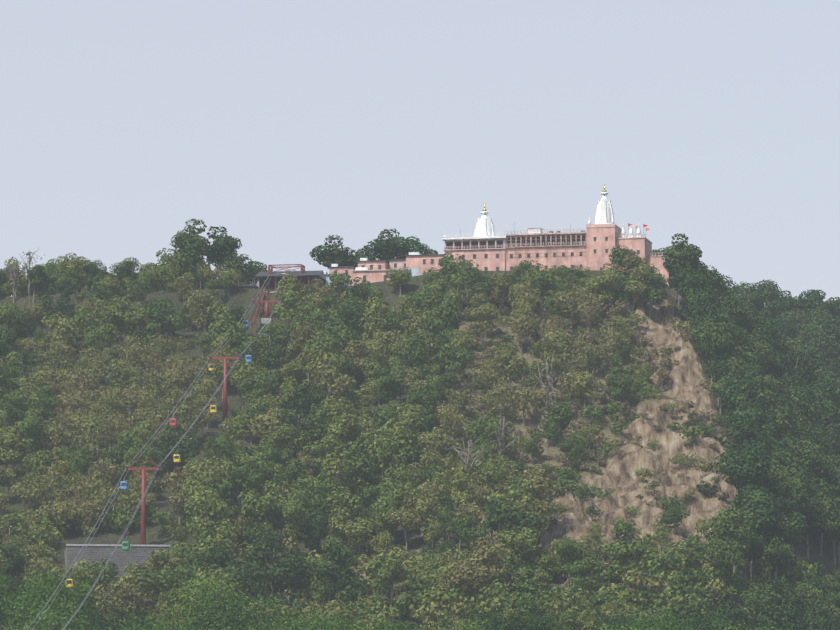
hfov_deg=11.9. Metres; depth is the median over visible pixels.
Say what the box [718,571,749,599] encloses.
tree
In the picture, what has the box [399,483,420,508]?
tree
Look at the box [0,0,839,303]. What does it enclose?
sky
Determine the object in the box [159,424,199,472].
tree
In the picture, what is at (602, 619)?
tree
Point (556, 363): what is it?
tree
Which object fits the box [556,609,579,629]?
tree
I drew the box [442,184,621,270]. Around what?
temple
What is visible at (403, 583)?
tree
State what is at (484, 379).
tree
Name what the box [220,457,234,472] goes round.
tree
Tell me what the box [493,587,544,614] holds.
tree
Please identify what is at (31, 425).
tree
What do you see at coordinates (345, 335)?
tree
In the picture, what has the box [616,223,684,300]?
temple east wing
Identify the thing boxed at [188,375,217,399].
tree
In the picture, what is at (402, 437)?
tree
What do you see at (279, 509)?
tree
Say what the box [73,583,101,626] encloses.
tree
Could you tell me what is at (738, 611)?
tree
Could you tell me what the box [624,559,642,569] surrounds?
tree
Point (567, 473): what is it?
tree
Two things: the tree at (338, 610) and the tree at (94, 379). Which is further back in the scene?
the tree at (94, 379)
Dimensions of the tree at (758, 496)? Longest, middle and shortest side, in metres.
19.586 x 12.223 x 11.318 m
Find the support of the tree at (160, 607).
on the terrain
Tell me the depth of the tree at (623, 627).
906.59 m
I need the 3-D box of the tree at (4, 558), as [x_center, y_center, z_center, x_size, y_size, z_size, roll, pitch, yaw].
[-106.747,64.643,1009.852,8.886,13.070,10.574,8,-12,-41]
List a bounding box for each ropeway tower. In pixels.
[125,460,164,544]
[207,350,244,427]
[249,295,280,323]
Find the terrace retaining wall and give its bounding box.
[64,544,169,576]
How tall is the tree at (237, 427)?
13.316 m
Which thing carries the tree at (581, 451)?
on the terrain
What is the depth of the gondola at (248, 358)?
1160.21 m
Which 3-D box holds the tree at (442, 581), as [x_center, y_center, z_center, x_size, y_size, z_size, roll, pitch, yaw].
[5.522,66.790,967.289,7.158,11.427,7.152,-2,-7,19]
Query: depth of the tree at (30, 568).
1005.26 m
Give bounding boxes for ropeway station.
[215,264,326,333]
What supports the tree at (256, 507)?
on the terrain
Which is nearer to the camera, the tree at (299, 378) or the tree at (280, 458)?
the tree at (280, 458)
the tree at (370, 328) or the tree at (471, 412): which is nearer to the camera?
the tree at (471, 412)
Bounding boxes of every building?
[323,271,350,286]
[328,264,354,284]
[352,267,397,283]
[356,258,388,269]
[388,257,405,269]
[405,252,444,276]
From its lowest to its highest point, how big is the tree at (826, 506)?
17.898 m
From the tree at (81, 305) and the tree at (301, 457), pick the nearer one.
the tree at (301, 457)
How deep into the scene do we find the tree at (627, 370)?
1163.43 m
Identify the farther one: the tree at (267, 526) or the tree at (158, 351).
the tree at (158, 351)
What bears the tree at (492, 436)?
on the terrain
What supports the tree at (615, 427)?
on the terrain
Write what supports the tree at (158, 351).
on the terrain
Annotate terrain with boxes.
[0,270,839,629]
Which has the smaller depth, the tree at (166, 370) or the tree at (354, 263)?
the tree at (166, 370)
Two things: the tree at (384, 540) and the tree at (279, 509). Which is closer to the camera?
the tree at (384, 540)
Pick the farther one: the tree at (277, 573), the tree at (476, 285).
the tree at (476, 285)
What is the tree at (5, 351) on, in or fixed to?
on the terrain
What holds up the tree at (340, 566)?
on the terrain
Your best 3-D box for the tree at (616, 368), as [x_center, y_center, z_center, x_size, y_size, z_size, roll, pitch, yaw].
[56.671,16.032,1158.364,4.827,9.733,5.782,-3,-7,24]
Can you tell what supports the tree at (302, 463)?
on the terrain
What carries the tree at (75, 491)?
on the terrain
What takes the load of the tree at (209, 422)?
on the terrain
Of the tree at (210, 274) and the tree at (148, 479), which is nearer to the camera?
the tree at (148, 479)
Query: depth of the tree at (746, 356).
1182.19 m
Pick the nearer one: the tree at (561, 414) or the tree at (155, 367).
the tree at (561, 414)
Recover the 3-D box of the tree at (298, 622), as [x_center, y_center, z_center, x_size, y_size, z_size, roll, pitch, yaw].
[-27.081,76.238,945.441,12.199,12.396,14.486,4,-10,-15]
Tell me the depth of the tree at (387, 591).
988.03 m
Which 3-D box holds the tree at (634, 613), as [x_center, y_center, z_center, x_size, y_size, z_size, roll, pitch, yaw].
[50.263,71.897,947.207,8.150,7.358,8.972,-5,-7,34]
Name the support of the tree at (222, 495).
on the terrain
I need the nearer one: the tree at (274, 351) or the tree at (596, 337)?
the tree at (274, 351)
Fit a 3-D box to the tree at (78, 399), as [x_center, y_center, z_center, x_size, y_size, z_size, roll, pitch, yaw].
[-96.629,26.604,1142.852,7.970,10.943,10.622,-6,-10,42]
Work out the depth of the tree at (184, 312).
1214.74 m
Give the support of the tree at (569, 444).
on the terrain
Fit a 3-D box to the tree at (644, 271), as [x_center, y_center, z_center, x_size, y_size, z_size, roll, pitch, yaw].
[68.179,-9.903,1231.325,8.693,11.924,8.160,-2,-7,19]
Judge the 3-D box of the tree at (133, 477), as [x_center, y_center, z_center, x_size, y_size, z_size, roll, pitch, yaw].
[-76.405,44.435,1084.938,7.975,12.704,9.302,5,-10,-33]
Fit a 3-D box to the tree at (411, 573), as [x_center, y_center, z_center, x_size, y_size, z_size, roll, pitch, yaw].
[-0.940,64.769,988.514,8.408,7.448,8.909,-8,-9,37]
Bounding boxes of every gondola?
[66,574,73,587]
[120,477,127,489]
[122,531,129,550]
[170,409,176,426]
[174,444,180,462]
[209,354,215,371]
[210,395,216,412]
[243,311,248,326]
[245,346,251,362]
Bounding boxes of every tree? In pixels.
[0,269,9,291]
[0,269,19,297]
[0,283,15,297]
[0,302,17,333]
[0,302,20,326]
[0,323,17,364]
[0,339,12,358]
[0,351,25,378]
[0,367,5,399]
[0,383,11,403]
[0,390,29,425]
[0,410,7,428]
[0,410,10,433]
[0,426,26,481]
[0,432,32,470]
[0,466,14,503]
[0,488,9,514]
[0,510,35,535]
[0,513,23,537]
[0,522,13,536]
[0,534,13,545]
[0,550,7,575]
[0,575,66,628]
[0,581,15,597]
[0,605,9,623]
[1,259,26,302]
[1,600,101,629]
[2,257,28,296]
[2,366,40,411]
[2,468,15,494]
[2,541,27,578]
[2,552,31,578]
[5,533,28,559]
[8,350,34,372]
[8,525,27,539]
[9,338,31,354]
[10,388,29,413]
[10,481,50,514]
[12,250,47,295]
[14,287,26,296]
[14,409,42,447]
[15,309,36,337]
[15,473,39,505]
[17,284,30,296]
[17,543,42,558]
[18,370,53,396]
[18,414,47,457]
[19,386,46,416]
[19,462,34,476]
[19,557,49,584]
[20,541,60,558]
[21,449,55,494]
[21,509,45,527]
[21,529,44,544]
[22,282,37,295]
[22,527,47,543]
[22,557,58,586]
[23,337,47,355]
[23,397,48,420]
[23,518,36,530]
[23,527,54,545]
[23,569,108,626]
[24,471,47,508]
[24,541,57,560]
[25,565,59,593]
[25,606,98,629]
[26,267,47,295]
[27,305,45,338]
[27,362,47,375]
[28,518,56,529]
[29,264,45,302]
[30,384,53,416]
[30,423,63,453]
[32,346,59,369]
[33,329,53,351]
[33,479,61,503]
[33,546,49,566]
[35,319,48,329]
[36,516,71,539]
[37,263,55,294]
[37,294,63,324]
[37,366,73,395]
[37,395,60,420]
[39,497,76,536]
[40,415,59,428]
[40,467,70,509]
[40,499,72,521]
[40,526,62,547]
[41,258,58,294]
[41,266,55,293]
[41,313,80,345]
[41,357,69,393]
[42,273,55,294]
[42,420,70,446]
[44,423,78,449]
[45,579,101,620]
[48,533,59,544]
[49,340,73,359]
[49,456,84,493]
[49,485,71,502]
[49,558,101,594]
[50,445,65,462]
[51,379,72,395]
[51,392,68,415]
[52,281,74,302]
[52,353,76,380]
[53,262,68,277]
[55,256,69,282]
[55,298,74,318]
[55,395,86,417]
[55,441,77,489]
[57,271,70,286]
[57,411,75,429]
[60,370,96,402]
[63,366,98,381]
[64,252,88,292]
[64,267,79,295]
[64,389,91,414]
[64,443,89,496]
[64,512,84,533]
[65,406,88,445]
[65,479,93,504]
[67,358,87,373]
[67,370,100,414]
[67,471,97,485]
[69,284,80,292]
[69,413,103,458]
[69,479,91,515]
[71,475,112,523]
[73,307,89,348]
[73,369,103,407]
[73,496,108,535]
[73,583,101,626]
[74,256,86,292]
[74,292,85,303]
[74,344,98,366]
[75,300,92,324]
[75,308,109,341]
[75,416,113,450]
[76,496,104,526]
[79,354,108,372]
[79,558,118,594]
[80,287,95,292]
[81,259,106,291]
[81,264,100,291]
[82,296,102,327]
[82,338,98,353]
[82,524,96,535]
[84,323,119,353]
[84,445,113,469]
[85,386,117,407]
[85,600,152,629]
[86,397,109,415]
[86,516,107,532]
[87,282,112,308]
[87,357,106,393]
[87,487,122,526]
[88,403,108,419]
[90,299,123,325]
[90,352,116,376]
[92,573,150,625]
[93,420,121,452]
[93,458,122,484]
[94,269,113,284]
[96,345,117,369]
[96,510,117,529]
[97,393,130,419]
[98,382,120,395]
[99,360,135,392]
[100,275,118,303]
[102,590,124,628]
[103,358,129,379]
[104,507,135,533]
[105,410,137,446]
[105,454,128,474]
[106,295,151,346]
[106,356,145,384]
[108,257,140,280]
[108,298,132,342]
[108,387,124,417]
[108,414,130,437]
[108,433,137,480]
[108,504,150,527]
[109,610,202,629]
[110,470,121,493]
[111,489,140,529]
[112,566,158,627]
[113,264,138,291]
[113,364,145,385]
[113,373,148,412]
[115,397,134,417]
[116,335,146,359]
[116,480,137,494]
[117,292,130,300]
[117,486,137,501]
[118,386,147,428]
[120,422,157,457]
[121,276,136,291]
[121,341,161,366]
[121,383,152,421]
[121,457,150,496]
[122,334,141,344]
[123,515,140,528]
[123,564,158,604]
[124,276,151,303]
[124,366,156,381]
[124,447,152,487]
[124,563,142,574]
[126,430,143,477]
[130,407,157,433]
[131,302,141,330]
[131,505,158,524]
[132,326,153,351]
[132,470,158,496]
[133,391,177,414]
[133,407,156,425]
[135,385,159,403]
[135,475,160,498]
[136,492,157,520]
[137,271,153,286]
[137,304,158,346]
[137,606,171,627]
[138,262,157,291]
[138,264,156,287]
[140,411,165,448]
[141,549,182,571]
[142,333,172,368]
[142,338,168,366]
[142,353,163,376]
[142,443,165,489]
[143,298,178,344]
[144,567,168,598]
[145,403,169,422]
[145,607,171,627]
[146,371,180,402]
[147,410,176,438]
[150,263,180,291]
[150,620,186,629]
[151,511,183,532]
[152,566,186,600]
[154,267,165,291]
[154,285,165,291]
[154,298,187,337]
[154,600,182,616]
[155,401,174,420]
[156,248,201,290]
[156,563,187,590]
[156,592,174,606]
[158,355,179,376]
[158,378,181,409]
[158,545,192,567]
[159,308,183,350]
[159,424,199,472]
[160,466,195,527]
[161,587,182,605]
[162,368,181,394]
[162,439,191,477]
[163,336,184,358]
[165,358,188,387]
[166,360,195,394]
[166,387,200,406]
[166,524,189,541]
[166,571,257,629]
[167,282,178,291]
[167,609,182,622]
[170,219,210,289]
[170,270,192,282]
[171,541,191,555]
[172,272,194,304]
[172,591,196,624]
[173,400,207,449]
[174,557,209,589]
[175,356,192,385]
[175,502,187,519]
[176,369,214,398]
[176,399,219,441]
[179,456,228,495]
[179,579,207,597]
[180,300,193,330]
[181,480,219,522]
[182,461,207,477]
[182,542,194,549]
[182,587,290,629]
[183,294,191,299]
[183,318,191,327]
[183,486,219,535]
[183,550,216,568]
[184,302,201,330]
[184,456,216,465]
[184,470,220,500]
[184,564,245,613]
[186,361,208,380]
[186,490,230,542]
[187,289,225,333]
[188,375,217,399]
[189,307,204,332]
[192,527,231,568]
[193,278,209,289]
[193,294,221,327]
[194,261,210,288]
[195,332,211,357]
[195,356,221,387]
[195,393,219,425]
[196,255,210,288]
[198,547,249,576]
[199,395,217,428]
[199,413,212,436]
[199,621,255,629]
[202,343,215,356]
[203,267,219,280]
[203,334,233,382]
[203,438,236,464]
[204,278,222,296]
[205,226,242,280]
[206,313,248,353]
[207,621,252,629]
[208,307,235,335]
[213,347,243,398]
[214,518,254,560]
[215,263,233,288]
[216,432,231,448]
[217,268,241,294]
[217,470,234,498]
[217,566,245,591]
[218,328,249,356]
[218,437,238,460]
[218,463,248,509]
[218,496,234,515]
[219,465,263,524]
[220,414,250,441]
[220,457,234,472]
[221,253,253,284]
[221,304,244,325]
[223,523,254,552]
[226,449,247,466]
[226,560,264,605]
[228,505,241,520]
[229,360,259,410]
[229,407,239,418]
[230,464,270,493]
[233,440,245,453]
[235,271,245,283]
[235,450,269,475]
[236,406,262,443]
[237,372,269,403]
[237,515,259,527]
[238,488,281,527]
[239,335,270,368]
[241,269,256,284]
[241,612,313,629]
[242,361,266,379]
[242,394,282,413]
[243,261,270,285]
[244,601,282,627]
[246,406,286,437]
[247,381,273,406]
[247,438,274,458]
[249,538,305,594]
[250,332,270,367]
[252,326,288,371]
[253,413,286,439]
[253,522,274,531]
[254,527,282,554]
[254,595,284,610]
[255,401,272,414]
[255,581,275,595]
[256,461,290,492]
[256,483,272,526]
[258,441,280,463]
[259,368,283,396]
[259,424,286,447]
[260,593,289,609]
[262,447,290,464]
[263,461,277,481]
[263,478,307,535]
[264,321,286,364]
[265,575,297,598]
[265,599,292,618]
[267,461,285,472]
[267,502,290,541]
[267,593,305,620]
[270,324,291,348]
[270,460,305,493]
[271,283,306,340]
[273,354,289,368]
[274,423,290,456]
[275,423,311,460]
[275,536,300,557]
[277,273,312,307]
[278,359,303,386]
[278,407,323,457]
[278,602,371,629]
[279,490,308,525]
[279,615,347,629]
[280,381,308,411]
[281,498,309,550]
[281,548,309,559]
[281,614,324,629]
[283,365,307,387]
[284,458,305,491]
[284,554,318,591]
[285,341,302,358]
[285,604,304,619]
[286,589,308,602]
[287,407,306,423]
[288,317,313,364]
[290,321,326,381]
[293,381,325,421]
[294,477,314,495]
[295,302,327,326]
[296,598,311,610]
[297,451,315,475]
[297,475,326,498]
[298,605,324,618]
[299,409,332,458]
[300,347,333,366]
[300,490,320,513]
[300,515,329,557]
[300,530,310,550]
[301,601,322,615]
[302,292,316,309]
[303,434,344,473]
[303,611,353,629]
[304,287,326,312]
[304,330,343,396]
[304,346,343,396]
[304,507,329,552]
[305,476,344,535]
[305,606,343,623]
[306,609,327,618]
[307,550,326,569]
[308,455,323,476]
[309,235,354,268]
[309,310,342,337]
[309,581,330,608]
[310,278,335,307]
[310,403,329,422]
[311,491,353,538]
[311,585,337,603]
[312,367,340,393]
[312,537,353,606]
[314,364,356,407]
[315,302,345,338]
[315,449,368,515]
[316,553,354,574]
[318,292,336,311]
[318,566,363,597]
[319,470,359,494]
[321,396,358,427]
[322,534,344,554]
[322,599,347,614]
[323,606,348,619]
[324,416,357,455]
[325,584,351,602]
[326,321,362,356]
[326,400,355,418]
[326,485,364,520]
[326,505,375,564]
[327,412,362,452]
[329,271,349,301]
[331,590,348,602]
[332,392,352,411]
[332,441,377,488]
[334,356,354,377]
[335,305,365,333]
[336,602,359,615]
[337,388,360,405]
[338,291,350,306]
[338,340,370,380]
[341,247,360,266]
[341,295,383,342]
[341,435,361,461]
[341,577,368,606]
[342,612,356,622]
[344,298,365,330]
[344,621,392,629]
[345,277,384,306]
[345,620,376,629]
[348,381,379,419]
[350,554,359,566]
[350,554,368,569]
[351,431,380,453]
[352,510,380,550]
[353,248,379,260]
[353,606,378,622]
[355,407,371,417]
[356,415,377,437]
[356,595,369,608]
[357,556,384,578]
[357,611,385,627]
[358,303,393,343]
[358,360,380,381]
[359,299,385,317]
[359,338,383,378]
[360,338,390,366]
[360,485,382,511]
[361,459,381,487]
[362,376,385,405]
[363,229,410,261]
[363,283,382,302]
[363,297,388,320]
[363,572,386,595]
[363,599,391,619]
[364,417,412,480]
[364,557,395,578]
[365,503,378,532]
[365,531,392,554]
[366,593,398,608]
[367,473,385,487]
[367,595,393,614]
[368,493,398,534]
[368,593,381,603]
[368,614,392,629]
[371,543,407,558]
[372,329,402,358]
[372,406,400,433]
[372,502,405,535]
[373,581,396,594]
[374,618,422,629]
[375,425,391,438]
[376,366,390,384]
[376,557,407,613]
[377,436,417,482]
[377,620,426,629]
[378,374,404,403]
[378,556,402,566]
[379,357,393,373]
[379,400,405,414]
[379,477,409,493]
[379,481,414,539]
[383,312,407,340]
[385,267,411,296]
[385,369,407,401]
[386,550,407,561]
[386,605,408,619]
[387,360,404,401]
[387,506,423,550]
[388,334,411,367]
[390,236,423,253]
[390,404,425,441]
[390,569,414,593]
[392,295,416,325]
[392,464,423,488]
[393,584,409,594]
[395,425,431,468]
[395,590,430,622]
[396,579,413,594]
[397,604,417,618]
[398,333,432,369]
[398,404,425,420]
[399,481,417,493]
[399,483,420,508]
[400,336,437,365]
[400,482,441,535]
[401,308,429,337]
[402,329,412,342]
[402,386,431,413]
[402,554,428,574]
[403,367,431,385]
[403,367,440,402]
[404,406,445,437]
[407,456,439,484]
[407,555,433,572]
[407,563,427,588]
[407,595,447,629]
[408,547,437,560]
[408,582,421,593]
[410,294,422,313]
[411,375,446,422]
[412,284,444,320]
[412,289,428,313]
[412,311,444,348]
[412,578,434,597]
[413,243,437,254]
[413,496,442,536]
[413,564,436,579]
[414,441,430,466]
[417,426,451,454]
[417,463,445,517]
[417,583,432,596]
[419,447,455,480]
[419,471,452,520]
[420,278,445,295]
[420,305,441,338]
[420,521,442,546]
[421,267,451,299]
[421,553,443,584]
[422,363,440,378]
[424,584,451,611]
[424,621,439,629]
[427,570,455,609]
[428,352,444,371]
[428,612,450,626]
[429,328,456,371]
[430,559,462,605]
[431,372,458,400]
[432,292,466,331]
[432,484,449,526]
[434,547,470,568]
[435,401,458,410]
[435,409,467,439]
[435,495,459,519]
[435,537,446,545]
[435,539,456,555]
[435,613,469,628]
[436,343,472,390]
[437,315,459,333]
[437,407,464,439]
[437,444,463,471]
[437,454,451,470]
[437,505,456,542]
[438,252,453,275]
[438,400,460,431]
[440,428,494,475]
[440,595,473,621]
[441,584,474,607]
[443,254,479,294]
[443,260,471,280]
[444,472,455,495]
[444,612,462,621]
[445,389,477,415]
[446,285,471,304]
[446,329,476,382]
[446,519,475,551]
[446,591,470,608]
[447,457,470,483]
[448,464,475,508]
[448,560,495,614]
[449,439,463,457]
[450,263,489,306]
[450,499,482,539]
[452,480,490,506]
[452,618,468,629]
[454,379,474,402]
[454,515,493,552]
[455,551,473,563]
[456,617,494,629]
[459,327,473,339]
[461,412,501,447]
[463,303,498,345]
[464,283,488,306]
[464,407,479,419]
[466,290,489,319]
[466,324,479,330]
[466,467,487,490]
[466,578,508,604]
[467,274,500,302]
[467,537,511,581]
[467,582,507,611]
[467,608,487,619]
[468,276,488,300]
[468,360,479,367]
[468,365,499,396]
[469,443,495,488]
[469,614,481,628]
[470,381,492,393]
[472,303,499,339]
[473,329,484,335]
[474,344,486,351]
[474,353,486,360]
[474,404,483,409]
[475,394,498,412]
[475,486,494,513]
[476,357,496,374]
[476,458,514,491]
[478,596,508,620]
[478,601,555,629]
[478,612,548,629]
[479,611,500,629]
[480,417,512,452]
[480,440,509,461]
[481,494,509,545]
[482,346,502,355]
[483,355,510,396]
[483,497,523,533]
[484,381,513,417]
[484,409,538,462]
[484,579,506,603]
[486,272,511,309]
[486,329,499,335]
[486,410,502,418]
[486,461,521,494]
[487,478,536,509]
[487,578,529,596]
[489,454,509,464]
[490,350,528,399]
[492,285,512,306]
[493,315,511,324]
[493,337,507,347]
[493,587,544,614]
[494,309,507,318]
[495,340,519,363]
[495,563,514,586]
[496,531,533,560]
[497,526,539,564]
[498,305,511,315]
[498,333,513,342]
[499,368,522,385]
[499,507,546,556]
[500,272,518,309]
[500,555,529,579]
[500,570,527,587]
[502,409,518,420]
[502,419,515,430]
[502,444,513,460]
[502,609,533,628]
[504,311,534,354]
[506,386,545,426]
[506,437,523,454]
[506,556,535,574]
[507,280,540,301]
[507,477,521,502]
[507,594,524,607]
[508,282,538,303]
[509,586,529,596]
[510,286,537,317]
[510,322,531,335]
[511,294,540,314]
[511,301,539,348]
[512,259,532,277]
[512,274,536,288]
[512,454,529,461]
[513,463,528,478]
[513,495,550,531]
[513,591,528,599]
[514,429,523,448]
[514,565,552,592]
[515,375,530,382]
[515,438,524,446]
[515,579,548,599]
[517,282,540,305]
[517,373,540,393]
[518,367,529,376]
[519,343,527,350]
[520,260,546,281]
[521,466,558,544]
[522,356,567,422]
[522,431,543,464]
[525,267,559,309]
[526,424,543,435]
[527,277,548,305]
[527,386,545,414]
[528,279,545,296]
[528,337,554,358]
[528,550,547,565]
[530,361,555,386]
[530,446,543,458]
[530,600,548,617]
[531,328,541,342]
[531,554,542,570]
[532,415,540,421]
[532,569,547,590]
[532,571,553,589]
[533,518,547,536]
[533,545,548,556]
[534,394,551,407]
[535,313,547,323]
[537,315,565,334]
[537,319,559,339]
[537,336,571,375]
[537,554,561,574]
[537,564,557,580]
[539,418,561,446]
[539,462,556,473]
[540,349,570,391]
[540,586,566,609]
[540,588,593,623]
[541,327,576,358]
[542,288,577,319]
[542,455,552,459]
[543,278,556,298]
[543,401,574,444]
[545,473,560,480]
[546,266,566,281]
[546,516,557,531]
[548,541,582,562]
[549,374,560,385]
[549,539,563,558]
[550,391,563,402]
[552,453,568,459]
[552,501,569,514]
[552,560,569,580]
[553,536,582,586]
[553,585,583,614]
[553,612,573,629]
[554,475,576,494]
[555,281,588,331]
[555,467,577,494]
[556,276,581,293]
[556,369,573,380]
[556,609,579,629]
[557,265,571,278]
[557,385,570,391]
[557,435,579,465]
[558,317,574,334]
[558,368,592,402]
[558,456,577,465]
[561,422,574,433]
[562,393,573,401]
[562,539,589,574]
[562,555,606,602]
[563,426,579,438]
[564,265,583,283]
[564,598,589,618]
[565,291,584,306]
[565,401,583,411]
[566,352,588,375]
[566,467,581,480]
[566,579,581,591]
[568,404,577,414]
[568,460,586,470]
[568,604,593,627]
[569,266,591,282]
[569,315,577,322]
[569,421,585,433]
[570,538,597,561]
[571,372,601,409]
[571,426,592,447]
[572,444,589,473]
[572,481,601,495]
[572,577,599,595]
[573,326,590,337]
[573,337,594,370]
[573,481,590,501]
[574,420,588,426]
[574,614,584,629]
[575,277,602,304]
[575,290,603,334]
[576,301,601,329]
[576,395,589,404]
[578,331,595,345]
[578,344,608,374]
[578,451,600,460]
[578,461,590,470]
[579,609,608,629]
[580,407,605,426]
[580,522,605,554]
[582,362,595,372]
[582,405,593,415]
[583,589,615,608]
[584,329,599,334]
[585,275,619,317]
[585,443,600,452]
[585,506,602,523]
[585,535,619,561]
[586,615,638,629]
[587,332,600,344]
[587,433,607,442]
[587,462,599,472]
[587,577,628,608]
[588,563,624,583]
[589,425,600,435]
[589,563,625,585]
[591,320,605,326]
[591,429,600,434]
[593,485,615,499]
[594,468,603,474]
[595,387,608,401]
[595,605,621,620]
[595,614,613,626]
[596,623,640,629]
[597,269,622,315]
[597,337,619,350]
[597,456,606,465]
[598,314,630,335]
[598,328,632,375]
[599,443,619,458]
[600,261,629,305]
[600,585,630,598]
[600,616,623,627]
[601,362,608,371]
[601,387,629,401]
[601,602,626,616]
[601,605,632,620]
[603,303,618,317]
[603,438,625,447]
[603,594,626,606]
[604,403,617,414]
[604,577,620,586]
[605,541,633,565]
[606,274,641,318]
[606,372,629,401]
[606,555,628,564]
[607,273,634,315]
[607,362,626,369]
[607,406,624,420]
[608,354,623,375]
[608,413,618,421]
[608,449,625,457]
[609,245,636,275]
[609,420,628,434]
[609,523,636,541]
[609,621,644,629]
[611,300,631,315]
[612,400,626,413]
[612,516,634,528]
[613,412,623,421]
[613,540,651,564]
[614,401,629,411]
[614,612,626,623]
[615,330,632,372]
[615,344,634,361]
[616,416,630,424]
[616,562,642,584]
[616,588,638,606]
[617,604,688,629]
[617,609,686,629]
[618,606,650,624]
[619,569,665,595]
[621,252,646,271]
[621,318,636,332]
[621,584,656,607]
[621,601,640,616]
[622,367,631,374]
[623,394,638,406]
[623,504,641,515]
[624,266,649,314]
[624,311,636,320]
[624,331,637,340]
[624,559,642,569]
[625,357,642,368]
[626,364,638,374]
[627,409,637,416]
[627,592,656,612]
[628,314,648,331]
[628,359,639,366]
[629,376,643,399]
[629,414,639,420]
[630,330,646,337]
[630,344,641,354]
[631,259,643,273]
[631,556,648,564]
[631,570,652,590]
[632,533,654,545]
[633,262,656,300]
[633,336,649,346]
[633,362,652,383]
[634,468,652,482]
[635,266,668,318]
[636,389,653,401]
[637,349,654,360]
[637,412,648,418]
[639,553,674,575]
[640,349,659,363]
[640,382,661,394]
[641,339,652,346]
[641,554,662,570]
[642,540,663,553]
[644,481,659,489]
[644,500,662,507]
[646,440,657,448]
[647,547,680,580]
[648,585,687,614]
[649,470,664,478]
[650,490,661,498]
[651,249,663,254]
[651,366,670,391]
[651,522,671,534]
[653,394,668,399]
[653,529,670,542]
[654,424,660,430]
[654,494,689,534]
[654,583,691,608]
[655,564,675,574]
[655,570,681,591]
[657,375,671,386]
[657,545,668,556]
[658,346,669,354]
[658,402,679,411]
[659,614,677,629]
[660,290,677,317]
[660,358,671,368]
[660,546,693,555]
[661,233,701,302]
[661,590,699,619]
[663,541,696,572]
[664,244,676,273]
[665,346,675,353]
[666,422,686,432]
[667,264,693,308]
[667,598,699,620]
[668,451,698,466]
[670,304,686,317]
[670,317,679,331]
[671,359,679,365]
[672,321,691,337]
[673,249,710,278]
[676,273,715,299]
[677,567,708,588]
[678,593,707,619]
[679,426,699,445]
[679,489,694,501]
[680,537,702,550]
[682,283,712,310]
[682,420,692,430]
[683,541,713,561]
[683,581,713,604]
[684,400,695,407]
[685,288,715,313]
[685,552,709,570]
[686,297,722,358]
[686,313,729,362]
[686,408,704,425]
[686,458,705,466]
[686,534,699,540]
[686,585,708,598]
[688,334,699,353]
[690,313,738,377]
[691,315,733,377]
[691,318,734,385]
[693,265,726,291]
[693,421,716,437]
[693,518,713,537]
[693,567,723,592]
[693,600,712,619]
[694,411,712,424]
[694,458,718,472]
[695,480,715,497]
[697,554,723,573]
[697,578,727,609]
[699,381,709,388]
[699,483,720,491]
[699,611,721,629]
[701,344,737,365]
[702,507,757,572]
[705,359,737,405]
[705,537,743,601]
[705,539,716,551]
[708,375,731,415]
[708,411,725,425]
[709,442,716,448]
[709,476,719,483]
[709,619,750,629]
[710,447,769,493]
[711,373,758,406]
[712,284,733,296]
[713,599,741,612]
[714,295,749,320]
[716,427,727,433]
[716,491,729,500]
[718,275,737,294]
[718,440,771,485]
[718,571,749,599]
[718,602,751,629]
[718,617,740,629]
[719,355,749,379]
[719,378,747,411]
[719,386,748,431]
[719,417,767,449]
[719,584,746,605]
[724,412,757,431]
[725,284,743,295]
[726,396,763,425]
[727,411,766,444]
[728,484,776,514]
[729,345,761,368]
[731,296,758,319]
[732,603,755,617]
[733,292,754,311]
[734,282,769,311]
[735,558,750,571]
[736,306,758,335]
[737,559,754,571]
[738,490,781,521]
[739,583,761,629]
[740,610,754,624]
[741,526,765,581]
[741,553,757,565]
[742,499,786,577]
[742,623,780,629]
[743,290,756,309]
[745,583,789,625]
[747,376,774,407]
[747,553,772,574]
[749,331,765,349]
[750,374,783,400]
[751,279,781,321]
[751,339,778,372]
[751,619,803,629]
[752,559,779,579]
[754,601,802,629]
[755,593,802,619]
[756,521,788,571]
[759,469,789,492]
[760,424,781,449]
[761,300,787,320]
[761,380,779,399]
[763,351,780,374]
[763,481,779,495]
[763,536,793,578]
[764,398,781,408]
[766,349,794,377]
[766,465,806,490]
[767,405,800,445]
[769,448,808,478]
[773,430,798,449]
[775,388,790,399]
[776,290,803,317]
[776,476,808,550]
[777,349,822,381]
[777,440,802,474]
[777,512,806,553]
[779,311,803,338]
[779,563,815,586]
[780,439,819,466]
[782,587,803,610]
[784,336,810,352]
[786,386,806,400]
[786,404,806,428]
[789,352,821,377]
[789,368,818,388]
[789,390,821,433]
[790,580,816,618]
[792,551,812,572]
[792,574,822,594]
[793,583,830,616]
[794,504,829,559]
[796,289,825,309]
[797,323,834,360]
[797,441,825,465]
[797,445,831,485]
[798,599,829,628]
[802,611,827,629]
[806,482,839,548]
[809,478,832,493]
[810,562,826,575]
[811,493,839,555]
[812,390,839,426]
[812,440,829,455]
[812,470,838,492]
[813,300,839,317]
[813,312,839,346]
[813,365,828,382]
[818,582,834,598]
[820,507,839,564]
[820,573,839,591]
[822,454,839,474]
[822,591,839,611]
[825,379,839,414]
[826,297,839,303]
[828,605,839,623]
[829,388,839,410]
[829,496,839,563]
[832,299,839,318]
[832,474,839,495]
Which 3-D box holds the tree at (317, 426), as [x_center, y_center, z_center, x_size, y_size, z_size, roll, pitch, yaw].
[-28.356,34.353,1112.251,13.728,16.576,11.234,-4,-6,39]
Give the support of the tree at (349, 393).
on the terrain
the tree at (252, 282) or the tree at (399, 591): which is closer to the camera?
the tree at (399, 591)
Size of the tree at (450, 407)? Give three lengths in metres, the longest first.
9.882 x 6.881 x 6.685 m
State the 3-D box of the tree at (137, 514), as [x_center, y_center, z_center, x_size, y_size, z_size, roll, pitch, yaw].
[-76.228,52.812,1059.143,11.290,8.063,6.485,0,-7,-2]
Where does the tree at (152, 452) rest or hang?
on the terrain
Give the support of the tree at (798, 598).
on the terrain
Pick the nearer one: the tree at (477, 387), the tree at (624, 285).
the tree at (477, 387)
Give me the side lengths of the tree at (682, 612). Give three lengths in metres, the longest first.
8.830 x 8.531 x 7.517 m
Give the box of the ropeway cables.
[27,276,293,629]
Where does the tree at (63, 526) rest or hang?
on the terrain

